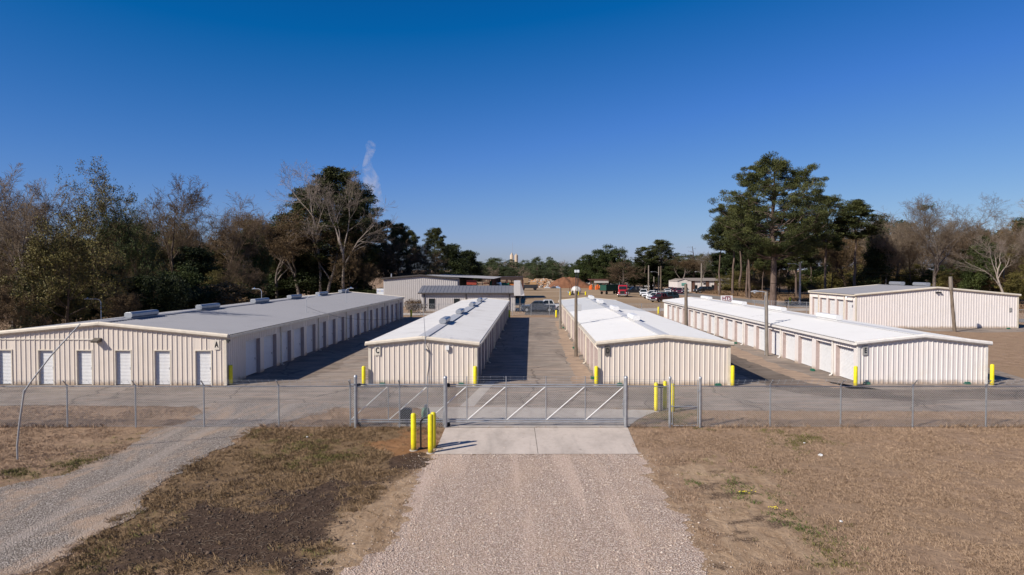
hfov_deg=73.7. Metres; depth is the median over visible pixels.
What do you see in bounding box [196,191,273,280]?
bare tree
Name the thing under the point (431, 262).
bare tree
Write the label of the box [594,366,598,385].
bollard
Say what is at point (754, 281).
brown tree
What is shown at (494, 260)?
pine tree
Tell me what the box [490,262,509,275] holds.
evergreen tree
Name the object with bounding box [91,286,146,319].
brown tree
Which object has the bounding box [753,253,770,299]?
pine tree
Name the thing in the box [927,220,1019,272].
bare tree
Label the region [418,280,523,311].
office building
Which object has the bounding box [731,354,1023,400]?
dark asphalt
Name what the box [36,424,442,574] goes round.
dull grass
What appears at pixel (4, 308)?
brown tree
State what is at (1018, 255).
bare tree
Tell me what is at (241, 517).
soil clods
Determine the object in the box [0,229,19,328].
leafy tree
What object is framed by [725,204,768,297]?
pine tree
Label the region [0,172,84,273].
bare tree
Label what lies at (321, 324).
roll up door
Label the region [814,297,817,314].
roll up door
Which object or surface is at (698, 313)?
roll up door
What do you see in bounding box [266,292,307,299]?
bush
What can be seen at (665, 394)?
bollard
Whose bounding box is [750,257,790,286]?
evergreen tree
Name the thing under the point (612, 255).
evergreen tree
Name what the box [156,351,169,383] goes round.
roll up door
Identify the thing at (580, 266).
evergreen tree
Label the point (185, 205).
bare tree
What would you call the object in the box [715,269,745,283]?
leafy tree
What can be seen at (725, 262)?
evergreen tree
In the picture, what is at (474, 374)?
bollard
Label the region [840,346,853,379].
roll up door
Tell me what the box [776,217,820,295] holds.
pine tree
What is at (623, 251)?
pine tree
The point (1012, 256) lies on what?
leafy tree
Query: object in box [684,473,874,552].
green weeds
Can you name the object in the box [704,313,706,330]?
roll up door
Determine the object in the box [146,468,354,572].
twig litter
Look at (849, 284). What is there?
evergreen tree
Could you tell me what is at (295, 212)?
pine tree
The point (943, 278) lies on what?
leafy tree
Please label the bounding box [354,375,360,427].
gate post
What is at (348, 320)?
roll up door
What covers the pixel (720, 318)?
roll up door
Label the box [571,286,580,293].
fuel tank
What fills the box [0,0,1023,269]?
sky
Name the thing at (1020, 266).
evergreen tree
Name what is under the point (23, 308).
evergreen tree
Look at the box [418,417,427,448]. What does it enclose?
keypad post
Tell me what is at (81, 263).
bare tree
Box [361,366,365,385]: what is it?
bollard
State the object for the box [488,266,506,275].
pine tree
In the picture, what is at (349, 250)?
brown tree
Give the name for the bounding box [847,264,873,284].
evergreen tree
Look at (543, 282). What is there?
rubble pile
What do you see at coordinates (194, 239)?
bare tree
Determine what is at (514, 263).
evergreen tree
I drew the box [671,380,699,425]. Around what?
walk gate
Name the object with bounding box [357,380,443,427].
chain link fence
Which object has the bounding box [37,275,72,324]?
leafy tree
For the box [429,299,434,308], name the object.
window
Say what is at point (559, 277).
evergreen tree
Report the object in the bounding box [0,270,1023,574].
ground
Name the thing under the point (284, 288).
bush
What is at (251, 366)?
roll up door
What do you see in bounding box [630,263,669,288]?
evergreen tree
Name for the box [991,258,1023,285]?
bare tree
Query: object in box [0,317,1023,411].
asphalt yard
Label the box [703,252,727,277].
evergreen tree
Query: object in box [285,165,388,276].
pine tree
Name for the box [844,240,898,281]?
evergreen tree
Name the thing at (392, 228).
pine tree
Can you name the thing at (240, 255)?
bare tree
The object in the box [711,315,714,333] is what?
roll up door
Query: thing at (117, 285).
evergreen tree
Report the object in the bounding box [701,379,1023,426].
chain link fence
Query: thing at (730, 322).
roll up door
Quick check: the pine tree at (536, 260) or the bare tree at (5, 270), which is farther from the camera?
the pine tree at (536, 260)
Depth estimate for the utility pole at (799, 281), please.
139.58 m
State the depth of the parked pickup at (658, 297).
149.20 m
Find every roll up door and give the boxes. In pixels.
[0,350,10,383]
[40,350,52,383]
[78,351,91,383]
[117,351,130,383]
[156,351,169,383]
[197,351,210,384]
[246,339,256,375]
[264,335,272,368]
[280,331,287,362]
[294,328,300,357]
[307,325,312,352]
[320,322,322,347]
[328,320,332,344]
[338,317,341,341]
[347,315,349,337]
[354,314,356,335]
[361,312,363,332]
[374,309,375,327]
[379,308,381,325]
[394,304,395,320]
[674,306,675,320]
[679,307,681,322]
[691,310,692,326]
[697,312,699,328]
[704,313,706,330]
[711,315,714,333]
[719,317,722,336]
[728,319,732,339]
[737,321,741,342]
[748,324,753,346]
[759,326,764,350]
[772,330,779,354]
[786,333,794,360]
[802,337,811,365]
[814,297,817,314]
[819,341,830,372]
[822,298,825,312]
[830,299,834,313]
[839,299,842,315]
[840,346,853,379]
[848,300,852,320]
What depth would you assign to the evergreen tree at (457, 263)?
198.43 m
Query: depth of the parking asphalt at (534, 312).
113.00 m
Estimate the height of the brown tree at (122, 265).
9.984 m
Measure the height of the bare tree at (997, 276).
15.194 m
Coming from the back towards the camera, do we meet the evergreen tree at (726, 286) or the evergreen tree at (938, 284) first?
the evergreen tree at (726, 286)
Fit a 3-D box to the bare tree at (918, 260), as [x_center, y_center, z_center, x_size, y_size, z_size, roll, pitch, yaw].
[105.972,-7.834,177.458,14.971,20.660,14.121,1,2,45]
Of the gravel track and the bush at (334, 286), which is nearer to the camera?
the gravel track
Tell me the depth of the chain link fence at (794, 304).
113.37 m
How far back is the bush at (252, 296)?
88.26 m
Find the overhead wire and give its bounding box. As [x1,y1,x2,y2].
[306,306,422,319]
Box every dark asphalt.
[267,337,368,384]
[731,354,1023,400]
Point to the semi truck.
(622, 289)
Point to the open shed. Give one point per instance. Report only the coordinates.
(603, 281)
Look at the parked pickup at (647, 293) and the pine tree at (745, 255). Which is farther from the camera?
the pine tree at (745, 255)
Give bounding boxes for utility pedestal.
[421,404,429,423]
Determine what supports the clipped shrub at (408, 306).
on the ground at (1006, 352)
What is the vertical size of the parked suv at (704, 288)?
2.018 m
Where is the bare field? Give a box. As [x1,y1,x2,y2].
[373,288,663,307]
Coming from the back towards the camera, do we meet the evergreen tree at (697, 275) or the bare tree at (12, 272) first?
the evergreen tree at (697, 275)
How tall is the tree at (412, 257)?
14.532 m
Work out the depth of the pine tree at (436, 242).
174.77 m
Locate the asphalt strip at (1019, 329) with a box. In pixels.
[905,326,1023,332]
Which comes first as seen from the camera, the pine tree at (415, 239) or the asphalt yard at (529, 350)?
the asphalt yard at (529, 350)
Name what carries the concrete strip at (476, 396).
on the asphalt yard at (529, 350)
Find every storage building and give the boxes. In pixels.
[0,289,404,385]
[365,298,509,383]
[558,295,733,385]
[662,296,992,383]
[808,281,1020,327]
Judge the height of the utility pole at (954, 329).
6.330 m
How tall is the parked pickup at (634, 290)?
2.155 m
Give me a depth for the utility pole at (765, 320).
55.94 m
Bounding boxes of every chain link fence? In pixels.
[0,379,353,427]
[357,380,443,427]
[403,303,663,315]
[628,379,668,426]
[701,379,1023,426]
[753,300,1022,322]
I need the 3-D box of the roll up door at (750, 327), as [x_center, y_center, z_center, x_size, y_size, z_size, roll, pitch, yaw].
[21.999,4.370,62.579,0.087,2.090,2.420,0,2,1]
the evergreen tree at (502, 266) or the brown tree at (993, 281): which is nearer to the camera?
the brown tree at (993, 281)
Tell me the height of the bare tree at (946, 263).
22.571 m
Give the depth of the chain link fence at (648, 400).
30.68 m
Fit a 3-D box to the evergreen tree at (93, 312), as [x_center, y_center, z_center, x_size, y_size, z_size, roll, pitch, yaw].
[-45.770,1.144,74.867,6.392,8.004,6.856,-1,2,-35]
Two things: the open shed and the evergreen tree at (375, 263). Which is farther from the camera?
the open shed
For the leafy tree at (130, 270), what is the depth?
98.48 m
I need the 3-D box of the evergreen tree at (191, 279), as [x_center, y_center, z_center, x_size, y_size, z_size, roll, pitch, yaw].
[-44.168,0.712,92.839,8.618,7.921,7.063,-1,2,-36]
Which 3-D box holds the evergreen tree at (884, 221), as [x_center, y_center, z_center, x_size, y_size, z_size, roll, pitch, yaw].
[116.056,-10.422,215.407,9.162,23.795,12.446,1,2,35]
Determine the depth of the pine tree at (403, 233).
156.29 m
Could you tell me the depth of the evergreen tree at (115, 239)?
116.13 m
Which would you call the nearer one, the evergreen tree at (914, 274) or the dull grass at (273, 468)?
the dull grass at (273, 468)
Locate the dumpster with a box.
[600,284,623,290]
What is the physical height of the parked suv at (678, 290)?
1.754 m
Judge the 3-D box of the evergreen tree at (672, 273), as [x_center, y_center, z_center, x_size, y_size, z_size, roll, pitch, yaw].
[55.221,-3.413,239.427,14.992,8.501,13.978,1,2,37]
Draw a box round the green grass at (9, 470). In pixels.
[0,407,888,574]
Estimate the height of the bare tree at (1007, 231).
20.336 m
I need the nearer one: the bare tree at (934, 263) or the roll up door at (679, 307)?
the roll up door at (679, 307)
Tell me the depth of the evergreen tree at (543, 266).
411.10 m
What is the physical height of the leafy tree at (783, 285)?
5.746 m
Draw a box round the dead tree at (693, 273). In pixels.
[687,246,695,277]
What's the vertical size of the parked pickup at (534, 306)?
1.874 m
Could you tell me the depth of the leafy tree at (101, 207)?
79.96 m
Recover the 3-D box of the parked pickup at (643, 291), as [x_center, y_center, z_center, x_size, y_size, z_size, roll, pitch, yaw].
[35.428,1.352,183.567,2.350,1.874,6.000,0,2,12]
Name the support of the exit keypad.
on the ground at (1006, 352)
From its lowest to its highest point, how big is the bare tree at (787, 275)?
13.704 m
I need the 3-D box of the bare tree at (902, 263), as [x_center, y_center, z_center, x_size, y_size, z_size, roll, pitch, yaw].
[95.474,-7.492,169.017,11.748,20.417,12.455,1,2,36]
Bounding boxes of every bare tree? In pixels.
[0,162,102,327]
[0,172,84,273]
[0,252,31,302]
[0,260,21,306]
[61,261,117,316]
[117,173,228,276]
[145,240,198,272]
[162,220,213,260]
[188,228,226,264]
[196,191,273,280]
[214,255,268,288]
[221,210,261,281]
[236,204,336,293]
[263,222,326,298]
[265,159,334,291]
[269,252,300,278]
[288,212,372,292]
[307,165,397,289]
[336,259,395,287]
[372,241,391,280]
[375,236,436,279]
[405,245,447,276]
[486,266,498,275]
[517,267,530,283]
[603,259,645,283]
[664,255,700,278]
[690,251,714,277]
[778,268,798,290]
[800,255,829,269]
[812,235,863,286]
[829,244,866,275]
[858,213,914,284]
[859,215,909,282]
[876,192,1020,286]
[877,217,923,277]
[885,220,936,285]
[896,245,943,277]
[904,218,951,280]
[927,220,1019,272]
[927,222,991,268]
[928,254,949,274]
[930,213,967,270]
[946,227,1018,291]
[946,231,1023,292]
[961,215,1015,264]
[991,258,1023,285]
[1005,246,1023,267]
[1006,197,1023,243]
[1006,225,1023,260]
[1009,229,1023,255]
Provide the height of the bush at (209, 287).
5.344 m
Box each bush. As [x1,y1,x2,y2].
[140,272,198,311]
[181,285,224,309]
[200,283,216,295]
[209,281,267,304]
[214,285,263,301]
[266,278,307,299]
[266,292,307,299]
[286,268,336,295]
[317,271,362,291]
[330,286,383,293]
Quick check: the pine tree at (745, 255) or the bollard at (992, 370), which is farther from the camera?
the pine tree at (745, 255)
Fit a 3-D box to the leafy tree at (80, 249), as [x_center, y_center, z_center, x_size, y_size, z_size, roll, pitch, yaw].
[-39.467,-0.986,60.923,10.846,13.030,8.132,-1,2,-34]
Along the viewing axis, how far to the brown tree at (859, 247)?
179.32 m
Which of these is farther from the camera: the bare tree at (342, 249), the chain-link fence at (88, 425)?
the bare tree at (342, 249)
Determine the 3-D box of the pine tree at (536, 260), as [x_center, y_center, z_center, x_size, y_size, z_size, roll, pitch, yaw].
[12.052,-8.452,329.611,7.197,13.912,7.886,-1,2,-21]
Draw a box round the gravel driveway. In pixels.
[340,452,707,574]
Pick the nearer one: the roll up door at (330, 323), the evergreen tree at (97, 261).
the roll up door at (330, 323)
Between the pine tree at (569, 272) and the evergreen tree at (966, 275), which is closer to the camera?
the evergreen tree at (966, 275)
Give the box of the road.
[610,283,1023,321]
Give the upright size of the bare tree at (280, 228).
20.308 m
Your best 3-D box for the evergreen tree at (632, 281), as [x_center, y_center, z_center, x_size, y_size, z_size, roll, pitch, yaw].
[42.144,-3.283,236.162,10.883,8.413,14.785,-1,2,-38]
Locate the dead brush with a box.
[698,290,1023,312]
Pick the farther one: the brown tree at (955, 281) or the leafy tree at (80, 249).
the brown tree at (955, 281)
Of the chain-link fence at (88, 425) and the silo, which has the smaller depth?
the chain-link fence at (88, 425)
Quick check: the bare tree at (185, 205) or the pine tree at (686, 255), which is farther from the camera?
the pine tree at (686, 255)
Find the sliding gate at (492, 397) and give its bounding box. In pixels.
[349,376,623,422]
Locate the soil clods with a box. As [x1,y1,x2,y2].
[86,472,393,574]
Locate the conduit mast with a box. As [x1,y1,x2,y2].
[423,312,426,385]
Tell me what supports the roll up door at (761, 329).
in the storage building at (835, 345)
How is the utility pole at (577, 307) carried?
on the sand drift at (580, 371)
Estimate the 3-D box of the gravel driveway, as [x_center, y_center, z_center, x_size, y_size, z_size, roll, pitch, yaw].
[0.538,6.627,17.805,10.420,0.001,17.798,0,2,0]
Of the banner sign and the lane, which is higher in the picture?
the banner sign
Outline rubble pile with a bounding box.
[529,278,554,287]
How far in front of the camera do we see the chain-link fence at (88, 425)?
30.68 m
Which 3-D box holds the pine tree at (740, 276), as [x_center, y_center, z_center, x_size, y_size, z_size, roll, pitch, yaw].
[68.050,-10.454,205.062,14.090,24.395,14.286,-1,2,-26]
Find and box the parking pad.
[403,313,431,314]
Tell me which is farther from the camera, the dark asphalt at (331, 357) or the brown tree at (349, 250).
the brown tree at (349, 250)
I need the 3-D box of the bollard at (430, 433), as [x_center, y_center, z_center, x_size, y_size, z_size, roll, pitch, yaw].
[-3.148,5.650,26.406,0.330,1.522,0.325,0,2,0]
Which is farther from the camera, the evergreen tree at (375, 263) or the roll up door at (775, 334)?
the evergreen tree at (375, 263)
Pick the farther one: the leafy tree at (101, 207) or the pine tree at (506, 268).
the pine tree at (506, 268)
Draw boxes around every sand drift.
[555,321,592,383]
[731,346,846,387]
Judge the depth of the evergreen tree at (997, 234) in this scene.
186.10 m
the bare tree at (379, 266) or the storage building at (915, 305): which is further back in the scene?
the bare tree at (379, 266)
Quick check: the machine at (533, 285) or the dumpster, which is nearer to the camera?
the dumpster
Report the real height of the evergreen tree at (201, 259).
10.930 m
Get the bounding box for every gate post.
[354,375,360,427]
[443,376,449,427]
[622,376,627,427]
[668,376,671,427]
[699,376,701,427]
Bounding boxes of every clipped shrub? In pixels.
[405,298,415,304]
[405,299,418,312]
[409,302,427,312]
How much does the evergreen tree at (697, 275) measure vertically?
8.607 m
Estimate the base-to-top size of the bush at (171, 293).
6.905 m
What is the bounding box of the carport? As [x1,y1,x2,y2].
[483,276,523,297]
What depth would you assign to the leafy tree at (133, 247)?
78.86 m
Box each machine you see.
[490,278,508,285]
[523,278,537,289]
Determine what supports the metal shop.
on the bare field
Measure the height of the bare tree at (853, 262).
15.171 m
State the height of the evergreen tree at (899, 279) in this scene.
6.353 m
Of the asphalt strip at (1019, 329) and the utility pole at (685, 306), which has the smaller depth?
the utility pole at (685, 306)
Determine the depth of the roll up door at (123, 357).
42.01 m
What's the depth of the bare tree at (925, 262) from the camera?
194.91 m
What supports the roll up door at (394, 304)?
in the storage building at (197, 343)
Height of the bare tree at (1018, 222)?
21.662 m
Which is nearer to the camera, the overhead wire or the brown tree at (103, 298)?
the overhead wire
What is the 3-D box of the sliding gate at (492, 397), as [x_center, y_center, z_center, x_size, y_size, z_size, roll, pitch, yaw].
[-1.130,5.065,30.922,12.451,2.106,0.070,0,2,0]
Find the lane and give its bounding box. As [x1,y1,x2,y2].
[515,308,808,310]
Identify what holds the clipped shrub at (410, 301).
on the bare field
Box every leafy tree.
[0,205,136,323]
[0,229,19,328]
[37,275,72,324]
[44,235,79,322]
[44,275,92,324]
[51,155,151,317]
[56,215,84,237]
[95,199,168,292]
[100,229,152,276]
[126,211,194,273]
[131,225,176,278]
[154,218,220,267]
[198,269,244,288]
[200,245,256,285]
[233,218,273,291]
[355,254,383,288]
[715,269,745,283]
[752,274,802,291]
[779,275,809,289]
[932,269,965,287]
[942,252,971,276]
[994,240,1022,291]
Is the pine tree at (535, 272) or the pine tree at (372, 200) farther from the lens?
the pine tree at (535, 272)
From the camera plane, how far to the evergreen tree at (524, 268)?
427.05 m
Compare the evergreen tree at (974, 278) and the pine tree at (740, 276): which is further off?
the pine tree at (740, 276)
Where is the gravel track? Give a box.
[0,402,348,574]
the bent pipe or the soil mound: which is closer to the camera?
the bent pipe
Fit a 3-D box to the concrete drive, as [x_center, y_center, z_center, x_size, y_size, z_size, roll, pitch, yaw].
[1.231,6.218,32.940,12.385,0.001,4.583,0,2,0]
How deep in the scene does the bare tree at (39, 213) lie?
66.69 m
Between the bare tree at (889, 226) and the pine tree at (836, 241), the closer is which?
the pine tree at (836, 241)
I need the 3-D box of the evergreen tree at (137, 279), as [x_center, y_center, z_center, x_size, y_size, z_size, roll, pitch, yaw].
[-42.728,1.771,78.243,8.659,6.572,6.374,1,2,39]
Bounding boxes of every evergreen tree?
[3,268,72,326]
[6,272,64,329]
[65,263,126,321]
[68,237,123,320]
[75,241,127,318]
[95,222,138,272]
[106,275,163,317]
[163,264,212,308]
[164,245,232,308]
[226,229,275,297]
[262,211,307,290]
[345,254,384,288]
[442,243,472,274]
[458,250,484,285]
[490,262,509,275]
[505,259,521,272]
[516,266,530,277]
[531,261,546,278]
[544,257,556,266]
[544,270,565,279]
[547,264,565,276]
[560,263,573,276]
[570,257,593,282]
[576,249,615,286]
[593,244,630,283]
[613,266,652,287]
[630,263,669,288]
[654,266,691,287]
[676,266,713,277]
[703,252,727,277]
[714,252,755,277]
[714,255,757,276]
[717,279,763,290]
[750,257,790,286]
[787,266,827,292]
[804,238,846,276]
[811,270,856,288]
[838,279,865,286]
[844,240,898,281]
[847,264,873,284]
[851,226,898,285]
[876,219,891,232]
[880,273,912,285]
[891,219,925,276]
[894,263,929,282]
[919,265,961,283]
[930,281,958,286]
[952,263,997,287]
[953,235,1005,290]
[982,262,1007,291]
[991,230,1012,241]
[995,273,1023,299]
[1005,217,1023,278]
[1005,261,1023,283]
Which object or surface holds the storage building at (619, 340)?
on the asphalt yard at (529, 350)
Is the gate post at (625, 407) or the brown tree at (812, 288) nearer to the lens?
the gate post at (625, 407)
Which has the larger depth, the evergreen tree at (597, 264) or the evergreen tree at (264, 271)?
the evergreen tree at (597, 264)
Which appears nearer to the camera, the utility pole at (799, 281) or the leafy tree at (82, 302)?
the leafy tree at (82, 302)
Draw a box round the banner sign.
[721,296,732,300]
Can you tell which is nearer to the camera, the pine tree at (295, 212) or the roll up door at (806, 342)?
the roll up door at (806, 342)
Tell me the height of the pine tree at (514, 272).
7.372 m
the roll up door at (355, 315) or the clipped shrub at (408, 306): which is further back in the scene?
the clipped shrub at (408, 306)
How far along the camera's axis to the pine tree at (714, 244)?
189.53 m
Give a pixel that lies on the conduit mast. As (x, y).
(425, 349)
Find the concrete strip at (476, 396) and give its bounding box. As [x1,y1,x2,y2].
[462,381,495,405]
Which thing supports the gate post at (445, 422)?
on the concrete drive
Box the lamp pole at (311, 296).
[306,295,322,318]
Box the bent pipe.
[16,324,79,459]
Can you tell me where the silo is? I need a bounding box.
[510,242,512,261]
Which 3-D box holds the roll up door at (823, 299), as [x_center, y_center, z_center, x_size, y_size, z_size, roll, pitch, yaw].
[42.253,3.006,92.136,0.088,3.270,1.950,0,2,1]
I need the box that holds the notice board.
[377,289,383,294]
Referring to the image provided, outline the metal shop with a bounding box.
[381,274,499,306]
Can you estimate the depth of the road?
162.15 m
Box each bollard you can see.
[229,365,233,384]
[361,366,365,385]
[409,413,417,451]
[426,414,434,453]
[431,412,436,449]
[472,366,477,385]
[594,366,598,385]
[654,382,658,411]
[662,382,667,410]
[671,383,674,411]
[730,365,734,385]
[853,366,857,385]
[990,364,994,385]
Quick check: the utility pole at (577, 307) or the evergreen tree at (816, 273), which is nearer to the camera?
the utility pole at (577, 307)
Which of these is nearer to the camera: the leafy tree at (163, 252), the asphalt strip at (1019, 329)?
the asphalt strip at (1019, 329)
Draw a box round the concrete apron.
[434,428,638,453]
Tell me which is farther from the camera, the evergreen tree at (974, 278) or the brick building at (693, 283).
the brick building at (693, 283)
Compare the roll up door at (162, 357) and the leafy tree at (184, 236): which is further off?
the leafy tree at (184, 236)
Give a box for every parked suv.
[646,292,662,297]
[663,292,678,298]
[675,288,682,293]
[693,286,712,292]
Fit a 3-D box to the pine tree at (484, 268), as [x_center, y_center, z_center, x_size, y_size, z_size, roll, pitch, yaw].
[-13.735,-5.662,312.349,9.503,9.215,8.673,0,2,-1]
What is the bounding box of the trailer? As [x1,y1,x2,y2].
[600,290,617,293]
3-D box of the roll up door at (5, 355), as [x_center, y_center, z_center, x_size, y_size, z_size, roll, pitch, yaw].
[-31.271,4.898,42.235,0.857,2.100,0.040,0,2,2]
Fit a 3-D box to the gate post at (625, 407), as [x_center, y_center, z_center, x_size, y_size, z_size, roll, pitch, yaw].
[5.081,5.129,30.681,0.248,2.339,0.172,0,2,0]
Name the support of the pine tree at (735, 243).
on the ground at (1006, 352)
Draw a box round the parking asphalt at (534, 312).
[524,310,558,314]
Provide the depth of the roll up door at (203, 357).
41.88 m
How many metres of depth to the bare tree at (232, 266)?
99.82 m
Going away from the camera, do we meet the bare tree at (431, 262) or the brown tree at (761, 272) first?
the bare tree at (431, 262)
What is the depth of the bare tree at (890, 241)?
156.14 m
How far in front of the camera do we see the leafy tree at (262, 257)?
118.60 m
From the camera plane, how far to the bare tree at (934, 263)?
186.96 m
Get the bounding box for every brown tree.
[0,285,56,329]
[0,287,19,330]
[72,279,122,321]
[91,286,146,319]
[102,248,131,299]
[206,217,240,277]
[327,233,380,289]
[735,276,784,289]
[750,260,780,290]
[755,266,785,278]
[809,284,830,289]
[819,229,859,287]
[830,230,866,282]
[943,278,975,287]
[970,272,1010,291]
[994,217,1023,254]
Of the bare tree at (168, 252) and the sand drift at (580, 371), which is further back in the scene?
the bare tree at (168, 252)
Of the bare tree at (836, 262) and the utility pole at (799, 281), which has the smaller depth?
the utility pole at (799, 281)
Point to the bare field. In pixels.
(531, 295)
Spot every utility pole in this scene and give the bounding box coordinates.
[559,288,561,328]
[574,270,580,356]
[684,284,687,325]
[751,290,768,355]
[787,263,800,303]
[949,277,956,331]
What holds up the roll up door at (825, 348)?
in the storage building at (835, 345)
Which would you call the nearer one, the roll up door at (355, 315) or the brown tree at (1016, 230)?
the roll up door at (355, 315)
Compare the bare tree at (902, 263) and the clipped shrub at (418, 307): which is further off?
the bare tree at (902, 263)
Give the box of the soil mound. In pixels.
[548,277,589,287]
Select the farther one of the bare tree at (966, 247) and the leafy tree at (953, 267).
the leafy tree at (953, 267)
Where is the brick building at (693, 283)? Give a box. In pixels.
[669,278,729,291]
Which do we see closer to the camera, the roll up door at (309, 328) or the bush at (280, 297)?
the roll up door at (309, 328)
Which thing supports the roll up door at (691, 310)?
in the storage building at (835, 345)
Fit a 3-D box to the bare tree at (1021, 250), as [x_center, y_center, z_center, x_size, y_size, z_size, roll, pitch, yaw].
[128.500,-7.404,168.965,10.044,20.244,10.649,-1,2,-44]
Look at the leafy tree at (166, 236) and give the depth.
117.06 m
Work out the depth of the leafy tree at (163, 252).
100.67 m
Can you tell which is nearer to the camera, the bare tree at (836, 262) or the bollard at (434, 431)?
the bollard at (434, 431)
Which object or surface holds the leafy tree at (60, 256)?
on the ground at (1006, 352)
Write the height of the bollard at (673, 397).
1.448 m
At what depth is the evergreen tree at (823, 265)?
215.48 m
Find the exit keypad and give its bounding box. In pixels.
[658,384,663,410]
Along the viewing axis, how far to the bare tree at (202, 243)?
115.05 m
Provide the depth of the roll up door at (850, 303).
84.85 m
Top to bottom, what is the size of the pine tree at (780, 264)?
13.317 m
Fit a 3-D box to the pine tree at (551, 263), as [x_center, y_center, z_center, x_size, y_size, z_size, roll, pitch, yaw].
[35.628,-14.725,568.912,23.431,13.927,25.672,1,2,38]
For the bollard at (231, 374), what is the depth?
41.88 m
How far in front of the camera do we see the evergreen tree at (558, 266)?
403.10 m
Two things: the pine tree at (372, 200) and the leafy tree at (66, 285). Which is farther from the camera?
the pine tree at (372, 200)
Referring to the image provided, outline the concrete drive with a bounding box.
[418,407,653,426]
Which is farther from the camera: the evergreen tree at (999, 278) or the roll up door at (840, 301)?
the evergreen tree at (999, 278)
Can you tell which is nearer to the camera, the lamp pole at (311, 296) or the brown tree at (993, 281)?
the lamp pole at (311, 296)
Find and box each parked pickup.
[520,301,555,311]
[536,299,558,310]
[628,287,640,293]
[639,289,647,295]
[642,290,658,298]
[649,293,672,301]
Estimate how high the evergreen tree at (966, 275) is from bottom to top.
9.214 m
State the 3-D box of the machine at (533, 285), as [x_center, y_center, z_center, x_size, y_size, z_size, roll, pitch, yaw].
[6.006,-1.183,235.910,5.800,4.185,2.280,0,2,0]
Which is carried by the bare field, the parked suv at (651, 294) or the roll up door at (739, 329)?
the parked suv at (651, 294)
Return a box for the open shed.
[588,279,608,288]
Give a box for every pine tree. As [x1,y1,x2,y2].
[272,185,344,294]
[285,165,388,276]
[325,185,384,287]
[374,219,407,287]
[379,223,418,277]
[402,230,421,263]
[419,227,454,274]
[474,265,491,284]
[486,257,508,267]
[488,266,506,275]
[493,267,517,275]
[504,269,520,281]
[525,270,548,279]
[530,257,544,275]
[543,266,562,279]
[546,262,561,267]
[562,265,580,277]
[609,246,633,271]
[632,247,658,288]
[642,239,682,289]
[679,254,699,260]
[701,226,727,294]
[707,151,849,305]
[708,204,736,293]
[714,225,757,290]
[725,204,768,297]
[726,198,769,298]
[744,251,763,289]
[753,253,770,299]
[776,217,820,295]
[776,260,787,291]
[801,249,822,289]
[807,194,860,288]
[830,199,889,285]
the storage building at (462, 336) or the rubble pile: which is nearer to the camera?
the storage building at (462, 336)
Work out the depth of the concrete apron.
28.12 m
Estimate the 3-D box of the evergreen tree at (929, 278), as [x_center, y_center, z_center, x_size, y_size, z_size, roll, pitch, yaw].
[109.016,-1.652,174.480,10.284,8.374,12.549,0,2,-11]
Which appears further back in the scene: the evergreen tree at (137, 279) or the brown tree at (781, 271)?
the brown tree at (781, 271)
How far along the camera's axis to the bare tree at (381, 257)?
150.47 m
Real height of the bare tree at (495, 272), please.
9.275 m
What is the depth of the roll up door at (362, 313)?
76.49 m
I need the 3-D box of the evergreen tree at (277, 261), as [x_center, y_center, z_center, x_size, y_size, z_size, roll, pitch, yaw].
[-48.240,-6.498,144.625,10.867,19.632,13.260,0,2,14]
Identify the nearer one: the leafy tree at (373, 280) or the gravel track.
the gravel track
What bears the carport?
on the bare field
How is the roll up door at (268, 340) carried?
in the storage building at (197, 343)
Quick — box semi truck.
[618,282,627,296]
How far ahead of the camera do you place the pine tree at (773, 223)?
127.71 m
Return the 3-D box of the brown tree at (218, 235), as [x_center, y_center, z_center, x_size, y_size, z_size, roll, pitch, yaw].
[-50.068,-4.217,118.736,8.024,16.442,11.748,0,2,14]
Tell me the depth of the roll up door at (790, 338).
53.62 m
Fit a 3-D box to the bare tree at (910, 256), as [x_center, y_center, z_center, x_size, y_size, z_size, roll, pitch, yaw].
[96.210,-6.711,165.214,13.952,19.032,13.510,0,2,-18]
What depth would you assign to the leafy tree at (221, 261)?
116.12 m
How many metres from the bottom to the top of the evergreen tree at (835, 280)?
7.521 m
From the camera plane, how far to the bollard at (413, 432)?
26.71 m
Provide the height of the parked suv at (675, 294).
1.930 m
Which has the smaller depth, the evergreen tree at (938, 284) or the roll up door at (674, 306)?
the roll up door at (674, 306)
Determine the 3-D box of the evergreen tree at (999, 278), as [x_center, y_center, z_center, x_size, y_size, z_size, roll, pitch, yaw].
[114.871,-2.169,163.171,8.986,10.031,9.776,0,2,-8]
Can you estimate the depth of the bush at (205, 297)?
85.26 m

